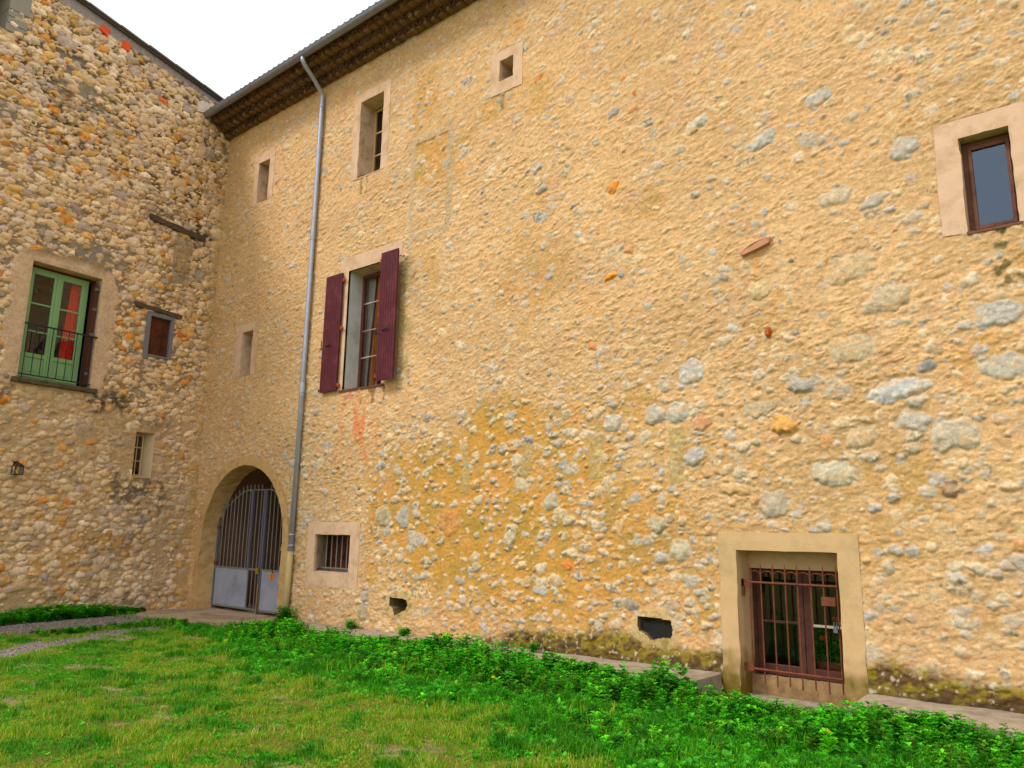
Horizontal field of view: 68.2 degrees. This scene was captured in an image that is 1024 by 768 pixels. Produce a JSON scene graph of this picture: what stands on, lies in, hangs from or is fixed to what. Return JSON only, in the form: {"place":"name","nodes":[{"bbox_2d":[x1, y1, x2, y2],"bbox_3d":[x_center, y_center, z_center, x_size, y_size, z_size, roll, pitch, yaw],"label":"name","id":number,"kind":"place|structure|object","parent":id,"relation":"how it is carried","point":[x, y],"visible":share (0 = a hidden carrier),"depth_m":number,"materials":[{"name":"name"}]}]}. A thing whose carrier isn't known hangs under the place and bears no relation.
{"place":"outdoors","nodes":[
{"label":"outdoors","id":0,"kind":"place"},
{"bbox_2d":[0,614,190,667],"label":"gravel","id":1,"kind":"structure","parent":0,"point":[60,624],"depth_m":12.22,"materials":[{"name":"grey gravel"}]},
{"bbox_2d":[87,0,379,98],"label":"sky","id":2,"kind":"structure","parent":0,"point":[225,45],"materials":[{"name":"white"}]},
{"bbox_2d":[0,604,720,767],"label":"ground","id":3,"kind":"structure","parent":0,"point":[219,615],"depth_m":6.74,"materials":[{"name":"green plant"}]},
{"bbox_2d":[0,0,229,613],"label":"stone house","id":4,"kind":"structure","parent":3,"relation":"on","point":[114,148],"depth_m":14.78,"materials":[{"name":"stone"}]},
{"bbox_2d":[11,461,23,474],"bbox_3d":[-8.600,1.454,13.140,0.230,0.250,0.160,-7,-13,34],"label":"wall lantern","id":5,"kind":"object","parent":4,"relation":"attached to","point":[20,471],"depth_m":13.10,"materials":[{"name":"black metal"}]},
{"bbox_2d":[10,260,102,393],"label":"window","id":6,"kind":"structure","parent":4,"relation":"in","point":[57,351],"depth_m":14.46,"materials":[{"name":"green paint"}]},
{"bbox_2d":[131,431,154,478],"bbox_3d":[-7.871,1.468,15.476,1.250,1.285,0.795,-7,-13,34],"label":"window","id":7,"kind":"structure","parent":4,"relation":"in","point":[144,442],"depth_m":15.33,"materials":[{"name":"beige glass"}]},
{"bbox_2d":[142,310,174,359],"bbox_3d":[-7.330,-0.969,15.672,0.105,0.990,0.595,-7,-13,34],"label":"window","id":8,"kind":"structure","parent":4,"relation":"in","point":[158,340],"depth_m":15.70,"materials":[{"name":"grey wood"}]},
{"bbox_2d":[273,605,298,620],"bbox_3d":[-3.922,4.020,13.147,0.495,0.323,0.343,1,-11,-1],"label":"weed tuft","id":9,"kind":"object","parent":3,"relation":"on","point":[284,612],"visible":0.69,"depth_m":13.12,"materials":[{"name":"green plant"}]},
{"bbox_2d":[0,609,1023,767],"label":"grass","id":10,"kind":"structure","parent":3,"relation":"on","point":[106,676],"depth_m":6.66,"materials":[{"name":"green plant"}]},
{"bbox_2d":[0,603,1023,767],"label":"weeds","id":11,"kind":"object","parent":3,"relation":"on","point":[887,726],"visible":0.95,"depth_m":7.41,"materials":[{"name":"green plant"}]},
{"bbox_2d":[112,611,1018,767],"bbox_3d":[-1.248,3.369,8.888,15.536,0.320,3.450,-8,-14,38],"label":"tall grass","id":12,"kind":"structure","parent":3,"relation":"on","point":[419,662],"depth_m":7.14,"materials":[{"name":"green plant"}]},
{"bbox_2d":[186,0,1023,713],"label":"stone building","id":13,"kind":"structure","parent":3,"relation":"on","point":[688,334],"depth_m":9.78,"materials":[{"name":"beige stone"}]},
{"bbox_2d":[234,320,258,377],"bbox_3d":[-5.371,-0.677,15.871,0.754,1.134,0.481,-8,-14,38],"label":"window","id":14,"kind":"structure","parent":13,"relation":"in","point":[247,333],"depth_m":15.83,"materials":[{"name":"beige stone"}]},
{"bbox_2d":[252,146,275,205],"bbox_3d":[-5.219,-4.455,16.526,0.769,1.173,0.482,-8,-14,38],"label":"window","id":15,"kind":"structure","parent":13,"relation":"in","point":[265,162],"depth_m":16.49,"materials":[{"name":"beige stone"}]},
{"bbox_2d":[305,521,360,588],"bbox_3d":[-2.944,2.937,13.074,1.413,1.102,0.430,-8,-14,38],"label":"window","id":16,"kind":"structure","parent":13,"relation":"in","point":[332,559],"depth_m":13.11,"materials":[{"name":"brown wood"}]},
{"bbox_2d":[318,239,402,392],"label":"window","id":17,"kind":"structure","parent":13,"relation":"in","point":[368,328],"depth_m":13.73,"materials":[{"name":"red wood"}]},
{"bbox_2d":[350,78,391,181],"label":"window","id":18,"kind":"structure","parent":13,"relation":"in","point":[372,107],"depth_m":14.41,"materials":[{"name":"beige glass"}]},
{"bbox_2d":[490,41,522,97],"bbox_3d":[0.056,-4.982,12.249,0.657,0.758,0.469,-8,-14,38],"label":"window","id":19,"kind":"structure","parent":13,"relation":"in","point":[506,65],"depth_m":12.12,"materials":[{"name":"paint"}]},
{"bbox_2d":[718,531,868,711],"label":"window","id":20,"kind":"structure","parent":13,"relation":"in","point":[773,598],"depth_m":8.31,"materials":[{"name":"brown wood"}]},
{"bbox_2d":[814,616,843,671],"bbox_3d":[3.523,2.877,8.225,0.527,0.691,0.341,-8,-14,38],"label":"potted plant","id":21,"kind":"object","parent":13,"relation":"in","point":[835,665],"visible":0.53,"depth_m":8.24,"materials":[{"name":"green plant"}]},
{"bbox_2d":[933,101,1023,236],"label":"window","id":22,"kind":"structure","parent":13,"relation":"in","point":[987,171],"depth_m":7.68,"materials":[{"name":"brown wood"}]},
{"bbox_2d":[297,620,721,696],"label":"path","id":23,"kind":"structure","parent":0,"point":[707,678],"depth_m":8.99,"materials":[{"name":"concrete"}]},
{"bbox_2d":[344,618,360,628],"bbox_3d":[-2.550,3.863,12.140,0.387,0.173,0.220,-18,-22,59],"label":"weed tuft","id":24,"kind":"object","parent":23,"relation":"on","point":[350,625],"visible":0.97,"depth_m":12.11,"materials":[{"name":"green plant"}]},
{"bbox_2d":[395,626,410,635],"bbox_3d":[-1.620,3.710,11.314,0.257,0.157,0.176,-8,-14,38],"label":"weed tuft","id":25,"kind":"object","parent":23,"relation":"on","point":[404,631],"visible":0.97,"depth_m":11.28,"materials":[{"name":"green plant"}]},
{"bbox_2d":[525,643,540,651],"bbox_3d":[0.248,3.432,9.848,0.274,0.136,0.142,-5,-13,29],"label":"weed tuft","id":26,"kind":"object","parent":23,"relation":"on","point":[533,646],"visible":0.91,"depth_m":9.81,"materials":[{"name":"green plant"}]},
{"bbox_2d":[847,694,1023,745],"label":"path","id":27,"kind":"structure","parent":0,"point":[994,719],"depth_m":6.69,"materials":[{"name":"concrete"}]}
]}

